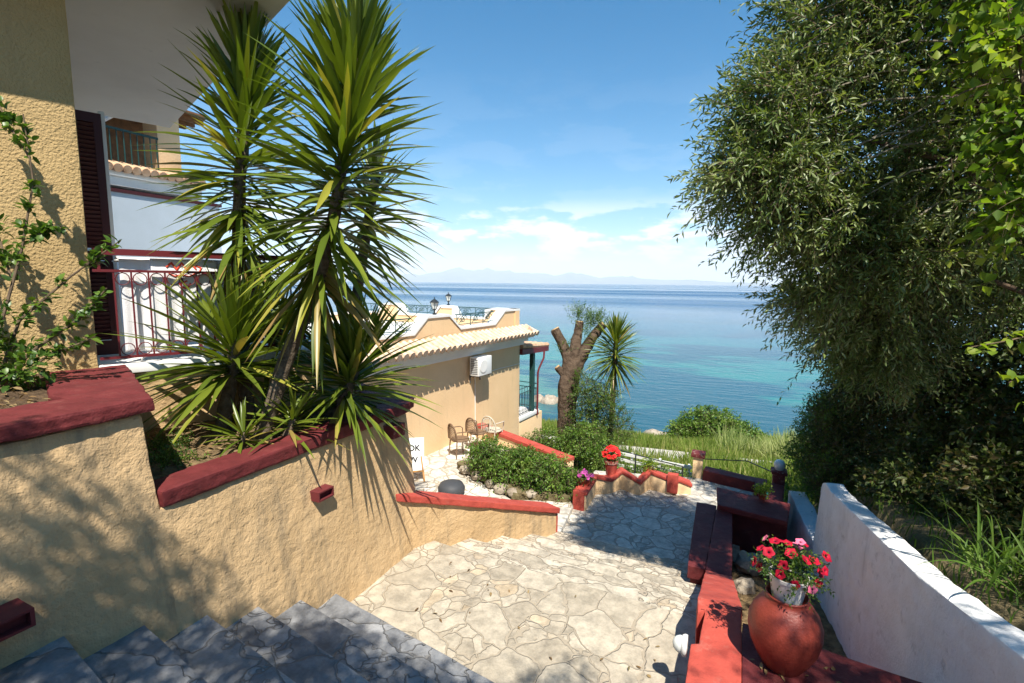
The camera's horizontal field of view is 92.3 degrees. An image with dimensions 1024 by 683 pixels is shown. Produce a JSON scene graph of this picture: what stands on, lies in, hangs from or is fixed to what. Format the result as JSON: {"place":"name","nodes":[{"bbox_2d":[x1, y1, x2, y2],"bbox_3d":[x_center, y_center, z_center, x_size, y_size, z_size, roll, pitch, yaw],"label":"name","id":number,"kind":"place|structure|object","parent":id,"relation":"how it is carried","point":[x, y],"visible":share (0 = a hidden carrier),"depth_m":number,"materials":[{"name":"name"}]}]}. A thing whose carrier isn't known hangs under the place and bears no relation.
{"place":"outdoors","nodes":[
{"label":"outdoors","id":0,"kind":"place"},
{"bbox_2d":[413,435,572,531],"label":"terrace paving","id":1,"kind":"structure","parent":0,"point":[440,465],"depth_m":10.83,"materials":[{"name":"beige stone"}]},
{"bbox_2d":[145,383,415,631],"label":"planter wall","id":2,"kind":"structure","parent":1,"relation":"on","point":[275,529],"depth_m":4.69,"materials":[{"name":"beige paint"}]},
{"bbox_2d":[147,424,209,470],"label":"weed clump","id":3,"kind":"object","parent":2,"relation":"on","point":[163,453],"visible":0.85,"depth_m":4.38,"materials":[{"name":"green plant"}]},
{"bbox_2d":[103,255,328,458],"bbox_3d":[-2.987,0.073,5.221,2.138,2.000,2.077,1,7,4],"label":"yucca","id":4,"kind":"object","parent":2,"relation":"on","point":[234,341],"visible":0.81,"depth_m":4.97,"materials":[{"name":"green plant"}]},
{"bbox_2d":[133,0,316,424],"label":"yucca","id":5,"kind":"object","parent":2,"relation":"on","point":[239,44],"visible":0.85,"depth_m":5.21,"materials":[{"name":"green plant"}]},
{"bbox_2d":[198,396,280,456],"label":"yucca","id":6,"kind":"object","parent":2,"relation":"on","point":[244,435],"visible":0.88,"depth_m":4.72,"materials":[{"name":"green plant"}]},
{"bbox_2d":[202,292,323,411],"bbox_3d":[-3.008,0.117,6.068,1.578,1.941,1.731,1,7,0],"label":"yucca","id":7,"kind":"object","parent":2,"relation":"in","point":[266,380],"visible":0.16,"depth_m":5.97,"materials":[{"name":"green plant"}]},
{"bbox_2d":[238,377,350,458],"bbox_3d":[-2.214,0.742,4.997,1.105,0.850,1.060,-5,8,-37],"label":"yucca","id":8,"kind":"object","parent":2,"relation":"on","point":[295,412],"visible":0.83,"depth_m":4.95,"materials":[{"name":"green plant"}]},
{"bbox_2d":[211,0,451,440],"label":"yucca","id":9,"kind":"object","parent":2,"relation":"on","point":[354,80],"visible":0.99,"depth_m":4.69,"materials":[{"name":"green plant"}]},
{"bbox_2d":[244,286,442,464],"bbox_3d":[-1.807,0.437,5.556,2.215,2.117,2.005,-4,8,-31],"label":"yucca","id":10,"kind":"object","parent":2,"relation":"on","point":[351,365],"visible":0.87,"depth_m":5.40,"materials":[{"name":"green plant"}]},
{"bbox_2d":[304,117,444,386],"bbox_3d":[-1.848,-0.970,6.330,1.937,3.721,1.819,4,7,25],"label":"yucca","id":11,"kind":"object","parent":2,"relation":"on","point":[380,221],"visible":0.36,"depth_m":6.22,"materials":[{"name":"green plant"}]},
{"bbox_2d":[409,437,424,481],"bbox_3d":[-2.175,2.538,10.748,0.542,0.900,0.530,-1,7,-10],"label":"easel sign","id":12,"kind":"object","parent":1,"relation":"on","point":[417,452],"visible":0.43,"depth_m":10.64,"materials":[{"name":"white"}]},
{"bbox_2d":[438,479,464,494],"bbox_3d":[-1.227,2.955,9.972,0.550,0.275,0.550,4,7,25],"label":"dark tub","id":13,"kind":"object","parent":1,"relation":"on","point":[453,486],"visible":0.83,"depth_m":9.82,"materials":[{"name":"grey rubber"}]},
{"bbox_2d":[447,423,471,458],"bbox_3d":[-1.299,2.403,12.145,0.511,0.858,0.548,-4,8,-35],"label":"rattan armchair","id":14,"kind":"object","parent":1,"relation":"on","point":[457,439],"visible":1,"depth_m":12.04,"materials":[{"name":"brown wicker"}]},
{"bbox_2d":[459,464,471,473],"bbox_3d":[-1.042,2.884,11.051,0.317,0.209,0.309,-1,7,-14],"label":"edging stone","id":15,"kind":"object","parent":1,"relation":"on","point":[463,470],"visible":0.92,"depth_m":10.93,"materials":[{"name":"grey stone"}]},
{"bbox_2d":[465,417,488,447],"bbox_3d":[-0.908,2.337,12.729,0.548,0.858,0.511,6,9,40],"label":"rattan armchair","id":16,"kind":"object","parent":1,"relation":"on","point":[477,432],"visible":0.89,"depth_m":12.56,"materials":[{"name":"brown wicker"}]},
{"bbox_2d":[485,478,494,487],"bbox_3d":[-0.439,2.960,10.323,0.254,0.177,0.267,4,7,25],"label":"edging stone","id":17,"kind":"object","parent":1,"relation":"on","point":[488,484],"visible":0.83,"depth_m":10.23,"materials":[{"name":"grey stone"}]},
{"bbox_2d":[481,416,504,440],"bbox_3d":[-0.513,2.318,12.929,0.548,0.858,0.511,5,8,30],"label":"garden chair","id":18,"kind":"object","parent":1,"relation":"on","point":[494,429],"visible":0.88,"depth_m":12.74,"materials":[{"name":"beige paint"}]},
{"bbox_2d":[457,447,577,502],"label":"garden bed earth","id":19,"kind":"structure","parent":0,"point":[520,494],"depth_m":9.78,"materials":[{"name":"brown soil"}]},
{"bbox_2d":[471,470,481,479],"bbox_3d":[-0.761,2.920,10.694,0.292,0.194,0.284,4,7,25],"label":"edging stone","id":20,"kind":"object","parent":19,"relation":"on","point":[475,476],"visible":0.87,"depth_m":10.61,"materials":[{"name":"grey stone"}]},
{"bbox_2d":[461,433,519,492],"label":"terrace shrub","id":21,"kind":"object","parent":19,"relation":"on","point":[491,457],"visible":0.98,"depth_m":10.33,"materials":[{"name":"green plant"}]},
{"bbox_2d":[493,483,507,493],"bbox_3d":[-0.225,3.004,10.076,0.307,0.172,0.328,4,7,25],"label":"edging stone","id":22,"kind":"object","parent":19,"relation":"on","point":[500,489],"visible":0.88,"depth_m":9.96,"materials":[{"name":"beige stone"}]},
{"bbox_2d":[507,488,516,496],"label":"edging stone","id":23,"kind":"object","parent":19,"relation":"on","point":[510,491],"visible":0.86,"depth_m":9.79,"materials":[{"name":"beige stone"}]},
{"bbox_2d":[503,443,546,485],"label":"terrace shrub","id":24,"kind":"object","parent":19,"relation":"on","point":[525,452],"visible":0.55,"depth_m":10.29,"materials":[{"name":"green plant"}]},
{"bbox_2d":[525,490,536,497],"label":"edging stone","id":25,"kind":"object","parent":19,"relation":"on","point":[532,493],"visible":0.98,"depth_m":9.75,"materials":[{"name":"beige stone"}]},
{"bbox_2d":[511,449,579,502],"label":"terrace shrub","id":26,"kind":"object","parent":19,"relation":"on","point":[550,474],"visible":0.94,"depth_m":9.82,"materials":[{"name":"green plant"}]},
{"bbox_2d":[271,267,797,285],"bbox_3d":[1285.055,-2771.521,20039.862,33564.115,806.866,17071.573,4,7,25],"label":"mountains","id":27,"kind":"structure","parent":0,"point":[462,275],"depth_m":22655.58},
{"bbox_2d":[179,0,994,283],"label":"sky","id":28,"kind":"structure","parent":0,"point":[557,134],"materials":[{"name":"blue"}]},
{"bbox_2d":[272,281,1023,443],"bbox_3d":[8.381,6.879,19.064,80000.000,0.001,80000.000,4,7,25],"label":"sea","id":29,"kind":"structure","parent":0,"point":[702,345],"depth_m":75.59,"materials":[{"name":"liquid"}]},
{"bbox_2d":[534,394,576,404],"bbox_3d":[3.149,4.585,37.480,3.662,1.068,1.798,2,7,15],"label":"rock outcrop","id":30,"kind":"object","parent":29,"relation":"in","point":[550,399],"visible":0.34,"depth_m":37.13,"materials":[{"name":"stone"}]},
{"bbox_2d":[542,435,770,463],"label":"road","id":31,"kind":"structure","parent":0,"point":[657,451],"depth_m":17.59,"materials":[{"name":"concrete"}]},
{"bbox_2d":[563,470,753,561],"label":"walkway","id":32,"kind":"structure","parent":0,"point":[655,523],"depth_m":9.15,"materials":[{"name":"beige stone"}]},
{"bbox_2d":[573,467,691,510],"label":"zigzag wall","id":33,"kind":"structure","parent":32,"relation":"on","point":[621,478],"depth_m":10.26,"materials":[{"name":"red paint"}]},
{"bbox_2d":[574,468,594,485],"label":"potted flowers","id":34,"kind":"object","parent":33,"relation":"on","point":[584,477],"visible":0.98,"depth_m":9.68,"materials":[{"name":"pink plant"}]},
{"bbox_2d":[602,445,622,475],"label":"potted flowers","id":35,"kind":"object","parent":33,"relation":"on","point":[611,460],"visible":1,"depth_m":10.34,"materials":[{"name":"red plant"}]},
{"bbox_2d":[639,457,657,471],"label":"potted flowers","id":36,"kind":"object","parent":33,"relation":"on","point":[649,462],"visible":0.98,"depth_m":10.54,"materials":[{"name":"green plant"}]},
{"bbox_2d":[691,449,705,478],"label":"gate pillar","id":37,"kind":"structure","parent":32,"relation":"on","point":[698,456],"depth_m":11.11,"materials":[{"name":"paint"}]},
{"bbox_2d":[687,502,731,584],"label":"low parapet wall","id":38,"kind":"structure","parent":32,"relation":"on","point":[711,545],"depth_m":7.11,"materials":[{"name":"paint"}]},
{"bbox_2d":[702,466,766,496],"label":"kerb wall","id":39,"kind":"structure","parent":32,"relation":"on","point":[729,479],"depth_m":10.70,"materials":[{"name":"paint"}]},
{"bbox_2d":[716,487,789,553],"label":"slab wall","id":40,"kind":"structure","parent":32,"relation":"on","point":[755,519],"depth_m":8.11,"materials":[{"name":"paint"}]},
{"bbox_2d":[751,480,774,499],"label":"potted flowers","id":41,"kind":"object","parent":40,"relation":"on","point":[761,488],"visible":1,"depth_m":8.36,"materials":[{"name":"green plant"}]},
{"bbox_2d":[732,550,846,657],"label":"flower bed earth","id":42,"kind":"structure","parent":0,"point":[832,643],"depth_m":6.45,"materials":[{"name":"soil"}]},
{"bbox_2d":[733,577,755,594],"bbox_3d":[3.248,3.429,6.888,0.352,0.245,0.292,-1,7,-15],"label":"boulder","id":43,"kind":"object","parent":42,"relation":"on","point":[744,586],"visible":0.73,"depth_m":6.80,"materials":[{"name":"stone"}]},
{"bbox_2d":[734,550,766,576],"bbox_3d":[3.607,3.370,7.452,0.428,0.299,0.424,7,9,41],"label":"boulder","id":44,"kind":"object","parent":42,"relation":"on","point":[742,562],"visible":0.82,"depth_m":7.37,"materials":[{"name":"stone"}]},
{"bbox_2d":[757,550,781,571],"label":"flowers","id":45,"kind":"object","parent":42,"relation":"on","point":[773,557],"visible":0.05,"depth_m":7.51,"materials":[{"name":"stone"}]},
{"bbox_2d":[557,433,1023,630],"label":"ground","id":46,"kind":"structure","parent":0,"point":[922,538],"depth_m":4.97,"materials":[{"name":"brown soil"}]},
{"bbox_2d":[0,364,179,668],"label":"planter wall","id":47,"kind":"structure","parent":46,"relation":"on","point":[83,567],"depth_m":3.25,"materials":[{"name":"beige paint"}]},
{"bbox_2d":[0,96,121,392],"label":"hibiscus shrub","id":48,"kind":"object","parent":47,"relation":"on","point":[41,231],"visible":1,"depth_m":4.09,"materials":[{"name":"green plant"}]},
{"bbox_2d":[87,110,221,328],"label":"house","id":49,"kind":"structure","parent":46,"relation":"on","point":[134,186],"depth_m":12.63,"materials":[{"name":"white paint"}]},
{"bbox_2d":[0,0,354,431],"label":"house","id":50,"kind":"structure","parent":46,"relation":"on","point":[73,73],"depth_m":5.16,"materials":[{"name":"beige paint"}]},
{"bbox_2d":[112,259,148,359],"bbox_3d":[-3.670,-0.394,5.800,1.530,1.063,0.573,-6,9,-43],"label":"drying rack","id":51,"kind":"object","parent":50,"relation":"on","point":[117,260],"visible":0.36,"depth_m":5.20,"materials":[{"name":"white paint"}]},
{"bbox_2d":[114,257,168,352],"bbox_3d":[-4.055,-0.408,5.382,0.399,1.014,0.525,-6,9,-43],"label":"towel","id":52,"kind":"object","parent":51,"relation":"hanging from","point":[141,296],"visible":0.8,"depth_m":5.16,"materials":[{"name":"white fabric"}]},
{"bbox_2d":[150,258,218,341],"bbox_3d":[-3.764,-0.479,5.628,0.628,0.924,0.549,-6,9,-43],"label":"towel","id":53,"kind":"object","parent":51,"relation":"on","point":[167,264],"visible":0.6,"depth_m":5.38,"materials":[{"name":"white fabric"}]},
{"bbox_2d":[216,260,270,343],"bbox_3d":[-3.354,-0.488,6.032,0.640,0.994,0.519,-6,9,-43],"label":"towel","id":54,"kind":"object","parent":51,"relation":"on","point":[247,264],"visible":0.03,"depth_m":5.86,"materials":[{"name":"white fabric"}]},
{"bbox_2d":[0,594,493,682],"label":"steps","id":55,"kind":"structure","parent":46,"relation":"on","point":[336,638],"depth_m":3.69,"materials":[{"name":"grey stone"}]},
{"bbox_2d":[305,292,548,456],"bbox_3d":[-4.675,2.147,14.694,8.040,7.160,11.531,5,8,30],"label":"terrace villa","id":56,"kind":"object","parent":46,"relation":"on","point":[501,336],"visible":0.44,"depth_m":13.41,"materials":[{"name":"beige paint"}]},
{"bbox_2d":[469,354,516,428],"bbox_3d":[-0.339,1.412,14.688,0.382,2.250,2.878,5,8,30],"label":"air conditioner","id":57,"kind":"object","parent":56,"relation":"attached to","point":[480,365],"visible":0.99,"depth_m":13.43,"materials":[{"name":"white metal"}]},
{"bbox_2d":[396,490,559,547],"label":"garden wall","id":58,"kind":"structure","parent":46,"relation":"on","point":[447,519],"depth_m":7.03,"materials":[{"name":"beige paint"}]},
{"bbox_2d":[351,541,695,682],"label":"landing","id":59,"kind":"object","parent":46,"relation":"on","point":[582,633],"visible":0.64,"depth_m":5.07,"materials":[{"name":"beige stone"}]},
{"bbox_2d":[0,381,841,682],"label":"fallen leaves","id":60,"kind":"object","parent":59,"relation":"on","point":[308,425],"visible":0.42,"depth_m":4.40,"materials":[{"name":"brown plant"}]},
{"bbox_2d":[477,422,573,467],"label":"garden wall","id":61,"kind":"structure","parent":46,"relation":"on","point":[506,437],"depth_m":12.41,"materials":[{"name":"red paint"}]},
{"bbox_2d":[518,424,559,450],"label":"garden bush","id":62,"kind":"object","parent":46,"relation":"on","point":[545,440],"visible":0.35,"depth_m":13.75,"materials":[{"name":"green plant"}]},
{"bbox_2d":[452,531,700,617],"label":"steps","id":63,"kind":"structure","parent":46,"relation":"on","point":[651,579],"depth_m":6.69,"materials":[{"name":"beige stone"}]},
{"bbox_2d":[551,300,609,469],"bbox_3d":[1.950,1.315,14.167,1.641,5.131,1.182,-3,7,-25],"label":"pollarded tree","id":64,"kind":"object","parent":46,"relation":"on","point":[574,354],"visible":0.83,"depth_m":13.81,"materials":[{"name":"brown plant"}]},
{"bbox_2d":[548,417,624,471],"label":"garden bush","id":65,"kind":"object","parent":46,"relation":"on","point":[575,447],"visible":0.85,"depth_m":12.46,"materials":[{"name":"green plant"}]},
{"bbox_2d":[555,364,640,452],"bbox_3d":[2.341,1.931,13.351,2.262,2.656,1.502,4,7,25],"label":"garden bush","id":66,"kind":"object","parent":46,"relation":"on","point":[598,407],"visible":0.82,"depth_m":13.31,"materials":[{"name":"green plant"}]},
{"bbox_2d":[583,310,648,444],"bbox_3d":[2.812,1.407,13.771,1.956,4.617,2.087,4,7,25],"label":"yucca","id":67,"kind":"object","parent":46,"relation":"on","point":[615,329],"visible":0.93,"depth_m":13.54,"materials":[{"name":"green plant"}]},
{"bbox_2d":[604,449,691,476],"bbox_3d":[3.308,3.370,12.317,2.274,1.060,0.078,5,8,32],"label":"slat fence","id":68,"kind":"object","parent":46,"relation":"on","point":[688,466],"visible":0.23,"depth_m":12.13,"materials":[{"name":"white paint"}]},
{"bbox_2d":[643,429,663,435],"bbox_3d":[8.686,5.702,29.801,1.551,0.827,1.229,4,7,25],"label":"rock outcrop","id":69,"kind":"object","parent":46,"relation":"on","point":[652,431],"visible":0.2,"depth_m":29.57,"materials":[{"name":"stone"}]},
{"bbox_2d":[617,460,695,478],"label":"creeper","id":70,"kind":"object","parent":46,"relation":"on","point":[630,469],"visible":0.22,"depth_m":11.71,"materials":[{"name":"green plant"}]},
{"bbox_2d":[537,416,818,502],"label":"meadow grass","id":71,"kind":"structure","parent":46,"relation":"on","point":[663,440],"depth_m":19.55,"materials":[{"name":"green plant"}]},
{"bbox_2d":[599,444,770,476],"bbox_3d":[3.895,3.157,11.280,4.006,1.441,0.715,6,8,37],"label":"garden railing","id":72,"kind":"object","parent":46,"relation":"on","point":[676,464],"visible":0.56,"depth_m":11.10,"materials":[{"name":"black metal"}]},
{"bbox_2d":[660,403,771,442],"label":"seaside bush","id":73,"kind":"object","parent":46,"relation":"on","point":[687,425],"visible":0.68,"depth_m":24.58,"materials":[{"name":"green plant"}]},
{"bbox_2d":[584,435,868,504],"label":"tall weeds","id":74,"kind":"object","parent":46,"relation":"on","point":[746,468],"visible":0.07,"depth_m":14.59,"materials":[{"name":"green plant"}]},
{"bbox_2d":[702,468,807,502],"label":"creeper","id":75,"kind":"object","parent":46,"relation":"on","point":[788,489],"visible":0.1,"depth_m":10.43,"materials":[{"name":"green plant"}]},
{"bbox_2d":[767,483,784,501],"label":"side wall","id":76,"kind":"structure","parent":46,"relation":"on","point":[777,494],"depth_m":9.10,"materials":[{"name":"paint"}]},
{"bbox_2d":[771,459,787,500],"bbox_3d":[5.218,3.067,9.684,0.280,1.525,0.290,4,7,25],"label":"lamp post","id":77,"kind":"object","parent":46,"relation":"on","point":[779,472],"visible":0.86,"depth_m":9.53,"materials":[{"name":"paint"}]},
{"bbox_2d":[709,422,867,460],"bbox_3d":[11.478,3.977,18.148,8.122,2.519,6.541,4,7,25],"label":"reed bed","id":78,"kind":"object","parent":46,"relation":"on","point":[770,446],"visible":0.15,"depth_m":18.85,"materials":[{"name":"green plant"}]},
{"bbox_2d":[786,491,816,567],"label":"boundary wall","id":79,"kind":"structure","parent":46,"relation":"on","point":[802,519],"depth_m":8.93,"materials":[{"name":"white paint"}]},
{"bbox_2d":[685,570,921,682],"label":"parapet wall","id":80,"kind":"structure","parent":46,"relation":"on","point":[723,649],"depth_m":3.86,"materials":[{"name":"red paint"}]},
{"bbox_2d":[672,634,687,656],"bbox_3d":[1.397,2.517,4.097,0.118,0.187,0.140,4,7,25],"label":"bulkhead lamp","id":81,"kind":"object","parent":80,"relation":"attached to","point":[680,643],"visible":1,"depth_m":4.05,"materials":[{"name":"white paint"}]},
{"bbox_2d":[748,583,823,676],"bbox_3d":[2.087,2.200,3.769,0.509,0.583,0.509,4,7,25],"label":"clay jar","id":82,"kind":"object","parent":80,"relation":"on","point":[787,640],"visible":0.77,"depth_m":3.59,"materials":[{"name":"ceramic"}]},
{"bbox_2d":[747,535,834,612],"bbox_3d":[2.092,1.729,3.724,0.585,0.492,0.571,4,7,25],"label":"flower pot","id":83,"kind":"object","parent":82,"relation":"in","point":[790,583],"visible":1,"depth_m":3.66,"materials":[{"name":"white plastic"}]},
{"bbox_2d":[774,391,863,511],"bbox_3d":[5.909,2.130,9.277,1.171,2.707,2.406,1,7,7],"label":"sunlit bush","id":84,"kind":"object","parent":46,"relation":"on","point":[796,446],"visible":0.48,"depth_m":9.34,"materials":[{"name":"green plant"}]},
{"bbox_2d":[664,0,1023,419],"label":"silverleaf tree","id":85,"kind":"object","parent":46,"relation":"on","point":[865,294],"visible":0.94,"depth_m":4.20,"materials":[{"name":"green plant"}]},
{"bbox_2d":[895,0,1023,296],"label":"climbing vine","id":86,"kind":"object","parent":85,"relation":"attached to","point":[996,48],"visible":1,"depth_m":3.21,"materials":[{"name":"green plant"}]},
{"bbox_2d":[962,330,1023,355],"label":"maple sprig","id":87,"kind":"object","parent":85,"relation":"attached to","point":[971,350],"visible":1,"depth_m":3.55,"materials":[{"name":"green plant"}]},
{"bbox_2d":[997,369,1023,386],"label":"maple sprig","id":88,"kind":"object","parent":85,"relation":"attached to","point":[1011,374],"visible":1,"depth_m":3.56,"materials":[{"name":"green plant"}]},
{"bbox_2d":[793,357,1023,501],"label":"hedge bush","id":89,"kind":"object","parent":46,"relation":"on","point":[880,435],"visible":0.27,"depth_m":8.19,"materials":[{"name":"green plant"}]},
{"bbox_2d":[807,483,1023,682],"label":"boundary wall","id":90,"kind":"structure","parent":46,"relation":"on","point":[888,607],"depth_m":4.40,"materials":[{"name":"white paint"}]},
{"bbox_2d":[847,29,1023,530],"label":"ivy clad tree","id":91,"kind":"object","parent":46,"relation":"on","point":[1000,450],"visible":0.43,"depth_m":5.99,"materials":[{"name":"green plant"}]},
{"bbox_2d":[897,454,1023,614],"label":"undergrowth","id":92,"kind":"object","parent":46,"relation":"on","point":[1010,523],"visible":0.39,"depth_m":4.77,"materials":[{"name":"green plant"}]},
{"bbox_2d":[912,493,1023,596],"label":"grass tuft","id":93,"kind":"object","parent":46,"relation":"on","point":[979,534],"visible":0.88,"depth_m":4.04,"materials":[{"name":"green plant"}]},
{"bbox_2d":[941,527,1023,608],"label":"grass tuft","id":94,"kind":"object","parent":46,"relation":"on","point":[999,570],"visible":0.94,"depth_m":3.80,"materials":[{"name":"green plant"}]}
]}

